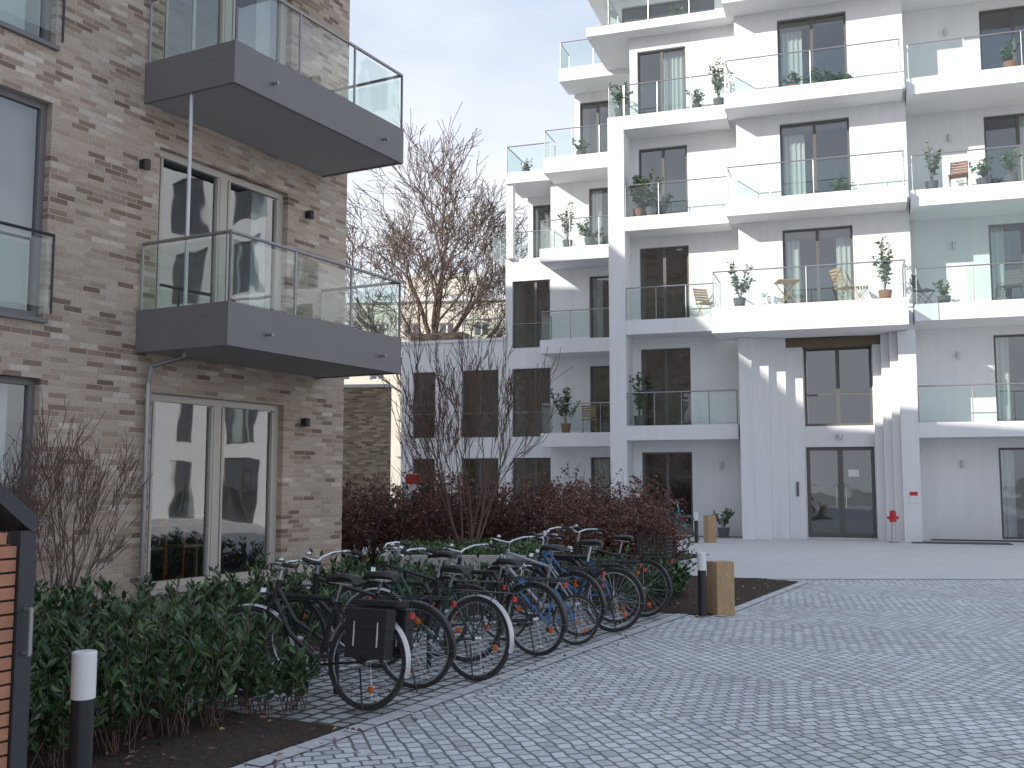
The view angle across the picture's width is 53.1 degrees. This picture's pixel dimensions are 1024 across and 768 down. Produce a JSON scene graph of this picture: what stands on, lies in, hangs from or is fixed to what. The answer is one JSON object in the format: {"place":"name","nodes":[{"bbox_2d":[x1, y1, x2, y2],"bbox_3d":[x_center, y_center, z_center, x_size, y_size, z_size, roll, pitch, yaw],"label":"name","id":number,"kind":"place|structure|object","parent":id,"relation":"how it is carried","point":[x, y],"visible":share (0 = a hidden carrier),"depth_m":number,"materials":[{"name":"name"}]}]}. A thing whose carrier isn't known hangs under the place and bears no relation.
{"place":"outdoors","nodes":[
{"label":"outdoors","id":0,"kind":"place"},
{"bbox_2d":[27,552,798,767],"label":"planting bed soil","id":1,"kind":"structure","parent":0,"point":[233,743],"depth_m":6.31,"materials":[{"name":"brown soil"}]},
{"bbox_2d":[0,442,68,543],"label":"bare shrub","id":2,"kind":"object","parent":1,"relation":"on","point":[30,506],"visible":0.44,"depth_m":9.47,"materials":[{"name":"brown plant"}]},
{"bbox_2d":[0,387,154,599],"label":"bare shrub","id":3,"kind":"object","parent":1,"relation":"on","point":[71,495],"visible":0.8,"depth_m":9.77,"materials":[{"name":"brown plant"}]},
{"bbox_2d":[27,578,321,767],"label":"laurel hedge","id":4,"kind":"object","parent":1,"relation":"on","point":[140,664],"visible":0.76,"depth_m":6.48,"materials":[{"name":"green plant"}]},
{"bbox_2d":[40,541,498,657],"bbox_3d":[-2.304,2.190,10.581,2.524,0.822,6.051,-3,-6,27],"label":"laurel hedge","id":5,"kind":"object","parent":1,"relation":"on","point":[215,590],"visible":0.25,"depth_m":10.35,"materials":[{"name":"green plant"}]},
{"bbox_2d":[387,367,492,492],"bbox_3d":[-1.461,1.542,21.090,2.122,4.167,2.582,0,-5,0],"label":"young bare tree","id":6,"kind":"object","parent":1,"relation":"on","point":[429,427],"visible":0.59,"depth_m":21.34,"materials":[{"name":"brown plant"}]},
{"bbox_2d":[380,536,549,582],"bbox_3d":[-0.716,2.900,17.053,2.700,0.678,2.000,0,-5,2],"label":"hedge","id":7,"kind":"object","parent":1,"relation":"on","point":[523,548],"visible":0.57,"depth_m":16.46,"materials":[{"name":"plant"}]},
{"bbox_2d":[382,314,571,548],"bbox_3d":[-0.863,0.969,17.625,3.320,4.658,2.393,3,-6,-30],"label":"young bare tree","id":8,"kind":"object","parent":1,"relation":"on","point":[456,442],"visible":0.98,"depth_m":17.59,"materials":[{"name":"brown plant"}]},
{"bbox_2d":[341,461,699,569],"bbox_3d":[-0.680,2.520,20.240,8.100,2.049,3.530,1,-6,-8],"label":"copper beech hedge","id":9,"kind":"object","parent":1,"relation":"on","point":[426,517],"visible":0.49,"depth_m":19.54,"materials":[{"name":"brown plant"}]},
{"bbox_2d":[480,542,696,615],"bbox_3d":[1.067,2.512,13.688,2.508,0.774,2.832,-3,-6,28],"label":"laurel hedge","id":10,"kind":"object","parent":1,"relation":"on","point":[680,577],"visible":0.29,"depth_m":13.18,"materials":[{"name":"green plant"}]},
{"bbox_2d":[706,560,734,615],"bbox_3d":[2.531,2.475,12.417,0.240,0.640,0.248,2,-6,-20],"label":"wooden post","id":11,"kind":"object","parent":1,"relation":"on","point":[720,590],"visible":0.98,"depth_m":12.32,"materials":[{"name":"brown wood"}]},
{"bbox_2d":[344,322,488,379],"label":"window frames","id":12,"kind":"structure","parent":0,"point":[412,331],"depth_m":90.61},
{"bbox_2d":[182,605,673,727],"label":"bicycle parking pavement","id":13,"kind":"structure","parent":0,"point":[328,709],"depth_m":8.42,"materials":[{"name":"grey stone"}]},
{"bbox_2d":[263,592,339,693],"bbox_3d":[-1.640,1.996,7.945,0.743,0.722,0.044,-3,-6,28],"label":"bicycle stand","id":14,"kind":"object","parent":13,"relation":"on","point":[331,599],"visible":0.52,"depth_m":7.88,"materials":[{"name":"silver paint"}]},
{"bbox_2d":[209,557,414,710],"bbox_3d":[-1.448,1.803,7.497,1.719,1.026,0.612,-3,-12,26],"label":"bicycle","id":15,"kind":"object","parent":13,"relation":"on","point":[383,629],"visible":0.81,"depth_m":7.19,"materials":[{"name":"metal"}]},
{"bbox_2d":[269,550,457,691],"bbox_3d":[-1.257,1.832,8.031,1.727,1.065,0.622,-2,-1,19],"label":"bicycle","id":16,"kind":"object","parent":13,"relation":"on","point":[417,605],"visible":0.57,"depth_m":7.95,"materials":[{"name":"metal"}]},
{"bbox_2d":[362,579,431,665],"bbox_3d":[-1.030,2.105,9.088,0.743,0.722,0.044,-3,-6,28],"label":"bicycle stand","id":17,"kind":"object","parent":13,"relation":"on","point":[411,583],"visible":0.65,"depth_m":8.96,"materials":[{"name":"silver paint"}]},
{"bbox_2d":[324,541,505,661],"bbox_3d":[-0.844,1.972,9.364,1.702,1.041,0.590,-2,-9,20],"label":"bicycle","id":18,"kind":"object","parent":13,"relation":"on","point":[440,555],"visible":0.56,"depth_m":9.21,"materials":[{"name":"metal"}]},
{"bbox_2d":[341,546,516,680],"bbox_3d":[-0.684,1.898,8.590,1.723,1.042,0.617,-4,-12,33],"label":"bicycle","id":19,"kind":"object","parent":13,"relation":"on","point":[495,606],"visible":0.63,"depth_m":8.36,"materials":[{"name":"metal"}]},
{"bbox_2d":[93,575,786,767],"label":"fallen leaves","id":20,"kind":"object","parent":13,"relation":"on","point":[312,727],"visible":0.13,"depth_m":6.55,"materials":[{"name":"orange plant"}]},
{"bbox_2d":[435,570,499,645],"bbox_3d":[-0.444,2.210,10.187,0.744,0.722,0.044,-3,-6,28],"label":"bicycle stand","id":21,"kind":"object","parent":13,"relation":"on","point":[483,572],"visible":0.32,"depth_m":10.09,"materials":[{"name":"silver paint"}]},
{"bbox_2d":[422,543,568,657],"bbox_3d":[-0.242,2.011,9.664,1.729,1.018,0.627,-4,-3,34],"label":"bicycle","id":22,"kind":"object","parent":13,"relation":"on","point":[546,589],"visible":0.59,"depth_m":9.47,"materials":[{"name":"metal"}]},
{"bbox_2d":[489,561,549,631],"bbox_3d":[0.072,2.303,11.153,0.744,0.722,0.044,-3,-6,28],"label":"bicycle stand","id":23,"kind":"object","parent":13,"relation":"on","point":[545,569],"visible":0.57,"depth_m":11.09,"materials":[{"name":"black paint"}]},
{"bbox_2d":[481,563,598,644],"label":"bicycle","id":24,"kind":"object","parent":13,"relation":"on","point":[575,619],"visible":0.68,"depth_m":10.15,"materials":[{"name":"metal"}]},
{"bbox_2d":[479,535,607,637],"bbox_3d":[0.213,2.113,10.825,1.710,1.044,0.600,-4,-2,35],"label":"bicycle","id":25,"kind":"object","parent":13,"relation":"on","point":[590,579],"visible":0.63,"depth_m":10.69,"materials":[{"name":"metal"}]},
{"bbox_2d":[539,554,595,616],"bbox_3d":[0.658,2.408,12.252,0.743,0.722,0.044,-3,-6,28],"label":"bicycle stand","id":26,"kind":"object","parent":13,"relation":"on","point":[573,557],"visible":0.27,"depth_m":12.23,"materials":[{"name":"black paint"}]},
{"bbox_2d":[492,531,645,631],"bbox_3d":[0.617,2.141,11.174,1.734,1.047,0.635,-2,-11,22],"label":"bicycle","id":27,"kind":"object","parent":13,"relation":"on","point":[633,579],"visible":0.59,"depth_m":11.01,"materials":[{"name":"metal"}]},
{"bbox_2d":[505,526,641,623],"bbox_3d":[0.679,2.192,11.800,1.666,1.060,0.579,-5,-8,44],"label":"bicycle","id":28,"kind":"object","parent":13,"relation":"on","point":[623,619],"visible":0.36,"depth_m":11.64,"materials":[{"name":"metal"}]},
{"bbox_2d":[545,525,672,616],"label":"bicycle","id":29,"kind":"object","parent":13,"relation":"on","point":[659,568],"visible":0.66,"depth_m":12.18,"materials":[{"name":"metal"}]},
{"bbox_2d":[345,0,875,482],"label":"sky","id":30,"kind":"structure","parent":0,"point":[498,59],"materials":[{"name":"white"}]},
{"bbox_2d":[227,579,1023,767],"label":"cobbled pavement","id":31,"kind":"structure","parent":0,"point":[870,673],"depth_m":7.62,"materials":[{"name":"stone"}]},
{"bbox_2d":[0,482,38,767],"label":"slatted bin enclosure","id":32,"kind":"object","parent":31,"relation":"on","point":[19,519],"visible":1,"depth_m":4.18,"materials":[{"name":"black paint"}]},
{"bbox_2d":[68,649,97,767],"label":"bollard light","id":33,"kind":"object","parent":31,"relation":"on","point":[83,679],"visible":1,"depth_m":4.56,"materials":[{"name":"black paint"}]},
{"bbox_2d":[232,578,1021,767],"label":"kerb","id":34,"kind":"structure","parent":31,"relation":"on","point":[287,752],"depth_m":7.78,"materials":[{"name":"concrete"}]},
{"bbox_2d":[695,552,709,617],"bbox_3d":[2.270,2.397,12.227,0.180,0.760,0.180,0,-5,0],"label":"bollard light","id":35,"kind":"object","parent":31,"relation":"on","point":[702,593],"visible":0.98,"depth_m":12.19,"materials":[{"name":"black paint"}]},
{"bbox_2d":[346,532,1023,578],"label":"gravel path","id":36,"kind":"structure","parent":0,"point":[807,558],"depth_m":21.48,"materials":[{"name":"grey gravel"}]},
{"bbox_2d":[342,384,392,526],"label":"brick wall","id":37,"kind":"structure","parent":36,"relation":"on","point":[367,432],"depth_m":33.54,"materials":[{"name":"brick"}]},
{"bbox_2d":[406,474,420,496],"bbox_3d":[-2.400,3.079,24.815,0.360,1.800,0.039,0,-5,0],"label":"information sign","id":38,"kind":"object","parent":36,"relation":"on","point":[409,485],"visible":0.28,"depth_m":24.86,"materials":[{"name":"metal"}]},
{"bbox_2d":[655,501,693,537],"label":"bicycle","id":39,"kind":"object","parent":36,"relation":"on","point":[691,517],"visible":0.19,"depth_m":29.06,"materials":[{"name":"metal"}]},
{"bbox_2d":[694,512,698,542],"bbox_3d":[4.850,3.787,26.962,0.180,0.800,0.180,0,-5,0],"label":"bollard light","id":40,"kind":"object","parent":36,"relation":"on","point":[695,525],"visible":0.96,"depth_m":26.93,"materials":[{"name":"black paint"}]},
{"bbox_2d":[703,515,716,542],"bbox_3d":[5.251,3.846,27.153,0.240,0.720,0.248,2,-6,-20],"label":"wooden post","id":41,"kind":"object","parent":36,"relation":"on","point":[709,528],"visible":1,"depth_m":27.06,"materials":[{"name":"brown wood"}]},
{"bbox_2d":[401,0,1023,541],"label":"white walls","id":42,"kind":"structure","parent":36,"relation":"on","point":[751,484],"depth_m":29.77,"materials":[{"name":"paint"}]},
{"bbox_2d":[410,332,469,341],"bbox_3d":[-2.696,-1.636,38.301,2.100,0.440,0.700,-2,-6,19],"label":"roof planter box","id":43,"kind":"object","parent":42,"relation":"on","point":[441,336],"visible":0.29,"depth_m":37.98,"materials":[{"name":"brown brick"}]},
{"bbox_2d":[401,0,1023,502],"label":"balcony slabs","id":44,"kind":"structure","parent":42,"relation":"attached to","point":[943,92],"depth_m":29.21,"materials":[{"name":"white concrete"}]},
{"bbox_2d":[521,158,532,171],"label":"potted plant","id":45,"kind":"object","parent":44,"relation":"on","point":[525,167],"visible":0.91,"depth_m":37.58,"materials":[{"name":"green plant"}]},
{"bbox_2d":[549,387,580,432],"bbox_3d":[1.710,0.865,34.771,1.138,1.587,0.909,-5,-7,42],"label":"potted plant","id":46,"kind":"object","parent":44,"relation":"on","point":[565,427],"visible":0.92,"depth_m":34.76,"materials":[{"name":"green plant"}]},
{"bbox_2d":[557,202,576,246],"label":"potted plant","id":47,"kind":"object","parent":44,"relation":"on","point":[567,242],"visible":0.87,"depth_m":35.35,"materials":[{"name":"green plant"}]},
{"bbox_2d":[572,138,589,154],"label":"potted plant","id":48,"kind":"object","parent":44,"relation":"on","point":[579,148],"visible":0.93,"depth_m":35.46,"materials":[{"name":"green plant"}]},
{"bbox_2d":[582,405,596,432],"bbox_3d":[2.617,1.180,34.705,0.480,0.962,0.591,0,-5,0],"label":"garden chair","id":49,"kind":"object","parent":44,"relation":"on","point":[589,410],"visible":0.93,"depth_m":34.89,"materials":[{"name":"brown wood"}]},
{"bbox_2d":[576,218,604,245],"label":"potted plant","id":50,"kind":"object","parent":44,"relation":"on","point":[586,231],"visible":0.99,"depth_m":34.90,"materials":[{"name":"green plant"}]},
{"bbox_2d":[602,394,609,431],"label":"potted plant","id":51,"kind":"object","parent":44,"relation":"on","point":[606,425],"visible":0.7,"depth_m":34.16,"materials":[{"name":"green plant"}]},
{"bbox_2d":[608,81,632,116],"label":"potted plant","id":52,"kind":"object","parent":44,"relation":"on","point":[619,109],"visible":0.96,"depth_m":31.53,"materials":[{"name":"green plant"}]},
{"bbox_2d":[629,371,647,425],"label":"potted plant","id":53,"kind":"object","parent":44,"relation":"on","point":[639,420],"visible":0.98,"depth_m":30.77,"materials":[{"name":"green plant"}]},
{"bbox_2d":[629,167,655,215],"bbox_3d":[3.977,-5.836,31.319,0.867,1.630,0.783,0,-5,0],"label":"potted plant","id":54,"kind":"object","parent":44,"relation":"on","point":[636,199],"visible":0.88,"depth_m":31.29,"materials":[{"name":"green plant"}]},
{"bbox_2d":[638,174,663,214],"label":"potted plant","id":55,"kind":"object","parent":44,"relation":"on","point":[650,201],"visible":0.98,"depth_m":31.05,"materials":[{"name":"green plant"}]},
{"bbox_2d":[668,5,684,15],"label":"potted plant","id":56,"kind":"object","parent":44,"relation":"on","point":[678,10],"visible":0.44,"depth_m":32.69,"materials":[{"name":"green plant"}]},
{"bbox_2d":[685,88,704,107],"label":"potted plant","id":57,"kind":"object","parent":44,"relation":"on","point":[697,96],"visible":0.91,"depth_m":31.05,"materials":[{"name":"green plant"}]},
{"bbox_2d":[693,288,715,316],"bbox_3d":[5.728,-2.404,30.430,0.480,0.962,0.591,2,-6,-20],"label":"garden chair","id":58,"kind":"object","parent":44,"relation":"on","point":[706,302],"visible":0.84,"depth_m":30.58,"materials":[{"name":"brown wood"}]},
{"bbox_2d":[413,0,1023,437],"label":"balcony railings","id":59,"kind":"object","parent":44,"relation":"attached to","point":[541,230],"visible":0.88,"depth_m":29.62,"materials":[{"name":"grey metal"}]},
{"bbox_2d":[707,56,732,104],"bbox_3d":[6.252,-9.058,30.790,0.510,1.624,0.716,4,-7,-38],"label":"potted plant","id":60,"kind":"object","parent":44,"relation":"on","point":[719,99],"visible":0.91,"depth_m":30.75,"materials":[{"name":"green plant"}]},
{"bbox_2d":[727,261,755,305],"bbox_3d":[6.441,-2.754,28.803,0.893,1.334,0.644,0,-5,0],"label":"potted plant","id":61,"kind":"object","parent":44,"relation":"on","point":[739,301],"visible":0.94,"depth_m":28.74,"materials":[{"name":"green plant"}]},
{"bbox_2d":[773,279,800,303],"bbox_3d":[7.631,-2.486,28.388,0.600,0.738,0.600,0,-5,0],"label":"folding table","id":62,"kind":"object","parent":44,"relation":"on","point":[787,281],"visible":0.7,"depth_m":28.31,"materials":[{"name":"brown wood"}]},
{"bbox_2d":[782,70,804,85],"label":"potted plant","id":63,"kind":"object","parent":44,"relation":"on","point":[793,82],"visible":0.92,"depth_m":29.41,"materials":[{"name":"green plant"}]},
{"bbox_2d":[806,67,829,82],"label":"potted plant","id":64,"kind":"object","parent":44,"relation":"on","point":[814,77],"visible":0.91,"depth_m":29.30,"materials":[{"name":"green plant"}]},
{"bbox_2d":[822,71,852,80],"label":"potted plant","id":65,"kind":"object","parent":44,"relation":"on","point":[832,76],"visible":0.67,"depth_m":29.15,"materials":[{"name":"green plant"}]},
{"bbox_2d":[829,171,853,190],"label":"potted plant","id":66,"kind":"object","parent":44,"relation":"on","point":[841,185],"visible":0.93,"depth_m":28.85,"materials":[{"name":"green plant"}]},
{"bbox_2d":[829,267,856,300],"bbox_3d":[9.043,-2.646,27.899,0.591,0.962,0.480,2,-6,-20],"label":"garden chair","id":67,"kind":"object","parent":44,"relation":"on","point":[845,287],"visible":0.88,"depth_m":27.85,"materials":[{"name":"brown wood"}]},
{"bbox_2d":[845,269,867,299],"bbox_3d":[9.406,-2.643,27.931,0.591,0.962,0.480,-2,-6,20],"label":"garden chair","id":68,"kind":"object","parent":44,"relation":"on","point":[864,287],"visible":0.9,"depth_m":27.81,"materials":[{"name":"brown wood"}]},
{"bbox_2d":[871,236,893,297],"bbox_3d":[10.020,-3.091,27.652,0.614,1.785,0.494,0,-5,0],"label":"potted plant","id":69,"kind":"object","parent":44,"relation":"on","point":[885,271],"visible":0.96,"depth_m":27.61,"materials":[{"name":"green plant"}]},
{"bbox_2d":[910,275,935,306],"bbox_3d":[11.352,-2.600,28.384,0.480,0.962,0.591,5,-7,-40],"label":"garden chair","id":70,"kind":"object","parent":44,"relation":"on","point":[919,290],"visible":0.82,"depth_m":28.40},
{"bbox_2d":[923,142,942,188],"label":"potted plant","id":71,"kind":"object","parent":44,"relation":"on","point":[931,183],"visible":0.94,"depth_m":28.41,"materials":[{"name":"green plant"}]},
{"bbox_2d":[932,280,952,302],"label":"potted plant","id":72,"kind":"object","parent":44,"relation":"on","point":[944,298],"visible":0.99,"depth_m":28.00,"materials":[{"name":"green plant"}]},
{"bbox_2d":[948,160,967,186],"bbox_3d":[12.380,-5.774,28.384,0.480,0.962,0.591,-3,-6,30],"label":"garden chair","id":73,"kind":"object","parent":44,"relation":"on","point":[957,174],"visible":0.8,"depth_m":28.53,"materials":[{"name":"wood"}]},
{"bbox_2d":[967,154,993,184],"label":"potted plant","id":74,"kind":"object","parent":44,"relation":"on","point":[983,172],"visible":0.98,"depth_m":27.98,"materials":[{"name":"green plant"}]},
{"bbox_2d":[999,149,1022,181],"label":"potted plant","id":75,"kind":"object","parent":44,"relation":"on","point":[1010,176],"visible":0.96,"depth_m":27.78,"materials":[{"name":"green plant"}]},
{"bbox_2d":[999,37,1022,66],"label":"potted plant","id":76,"kind":"object","parent":44,"relation":"on","point":[1009,61],"visible":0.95,"depth_m":27.92,"materials":[{"name":"green plant"}]},
{"bbox_2d":[1000,269,1022,299],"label":"garden chair","id":77,"kind":"object","parent":44,"relation":"on","point":[1012,282],"visible":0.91,"depth_m":27.82,"materials":[{"name":"grey wood"}]},
{"bbox_2d":[413,0,1023,538],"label":"window frames","id":78,"kind":"structure","parent":42,"relation":"attached to","point":[841,450],"depth_m":30.00,"materials":[{"name":"brown metal"}]},
{"bbox_2d":[425,9,1023,536],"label":"interior","id":79,"kind":"object","parent":42,"relation":"in","point":[853,349],"visible":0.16,"depth_m":31.66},
{"bbox_2d":[593,30,1023,536],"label":"curtains","id":80,"kind":"object","parent":79,"relation":"attached to","point":[794,149],"visible":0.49,"depth_m":29.87,"materials":[{"name":"fabric"}]},
{"bbox_2d":[712,507,734,537],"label":"potted plant","id":81,"kind":"object","parent":36,"relation":"on","point":[723,531],"visible":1,"depth_m":29.43,"materials":[{"name":"green plant"}]},
{"bbox_2d":[693,536,1023,541],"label":"drainage strip","id":82,"kind":"object","parent":36,"relation":"on","point":[951,540],"visible":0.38,"depth_m":28.02,"materials":[{"name":"grey metal"}]},
{"bbox_2d":[887,510,898,542],"bbox_3d":[10.088,3.770,27.092,0.280,0.860,0.220,0,-5,0],"label":"fire hydrant","id":83,"kind":"object","parent":36,"relation":"on","point":[893,517],"visible":1,"depth_m":27.05,"materials":[{"name":"metal"}]},
{"bbox_2d":[912,541,1012,544],"bbox_3d":[11.734,4.159,26.782,2.400,0.015,0.800,-2,-6,19],"label":"doormat","id":84,"kind":"object","parent":36,"relation":"on","point":[979,543],"visible":0.86,"depth_m":26.60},
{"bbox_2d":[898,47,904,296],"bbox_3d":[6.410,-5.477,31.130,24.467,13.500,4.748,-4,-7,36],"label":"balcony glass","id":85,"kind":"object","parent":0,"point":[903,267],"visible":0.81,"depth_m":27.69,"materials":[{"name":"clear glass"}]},
{"label":"ground","id":86,"kind":"structure","parent":0,"visible":0},
{"bbox_2d":[0,0,349,620],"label":"brick walls","id":87,"kind":"structure","parent":86,"relation":"on","point":[107,129],"depth_m":11.87,"materials":[{"name":"brick"}]},
{"bbox_2d":[0,0,65,313],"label":"french balcony rails","id":88,"kind":"object","parent":87,"relation":"attached to","point":[35,230],"visible":1,"depth_m":10.92,"materials":[{"name":"grey metal"}]},
{"bbox_2d":[4,0,277,581],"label":"interior","id":89,"kind":"object","parent":87,"relation":"attached to","point":[178,495],"visible":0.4,"depth_m":15.57,"materials":[{"name":"wood"}]},
{"bbox_2d":[0,0,270,532],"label":"curtains","id":90,"kind":"object","parent":89,"relation":"attached to","point":[18,121],"visible":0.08,"depth_m":10.98,"materials":[{"name":"fabric"}]},
{"bbox_2d":[0,0,287,595],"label":"window frames","id":91,"kind":"structure","parent":87,"relation":"attached to","point":[223,182],"depth_m":13.09,"materials":[{"name":"grey metal"}]},
{"bbox_2d":[138,0,196,603],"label":"downpipes","id":92,"kind":"object","parent":87,"relation":"attached to","point":[147,395],"visible":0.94,"depth_m":11.88,"materials":[{"name":"metal"}]},
{"bbox_2d":[139,158,313,426],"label":"wall lamps","id":93,"kind":"object","parent":87,"relation":"attached to","point":[144,163],"depth_m":14.46,"materials":[{"name":"black metal"}]},
{"bbox_2d":[135,39,403,378],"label":"balcony slabs","id":94,"kind":"structure","parent":87,"relation":"attached to","point":[246,94],"depth_m":12.50,"materials":[{"name":"grey concrete"}]},
{"bbox_2d":[139,0,402,337],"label":"balcony railings","id":95,"kind":"object","parent":87,"relation":"attached to","point":[351,287],"visible":0.92,"depth_m":12.69,"materials":[{"name":"grey metal"}]},
{"bbox_2d":[344,273,505,498],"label":"walls","id":96,"kind":"structure","parent":86,"relation":"on","point":[395,456],"depth_m":90.50,"materials":[{"name":"white paint"}]},
{"bbox_2d":[344,323,487,378],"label":"window glass","id":97,"kind":"object","parent":96,"relation":"attached to","point":[477,331],"visible":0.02,"depth_m":91.93,"materials":[{"name":"glass"}]},
{"bbox_2d":[345,103,527,391],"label":"bare tree","id":98,"kind":"object","parent":86,"relation":"on","point":[403,240],"visible":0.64,"depth_m":48.79,"materials":[{"name":"brown plant"}]}
]}

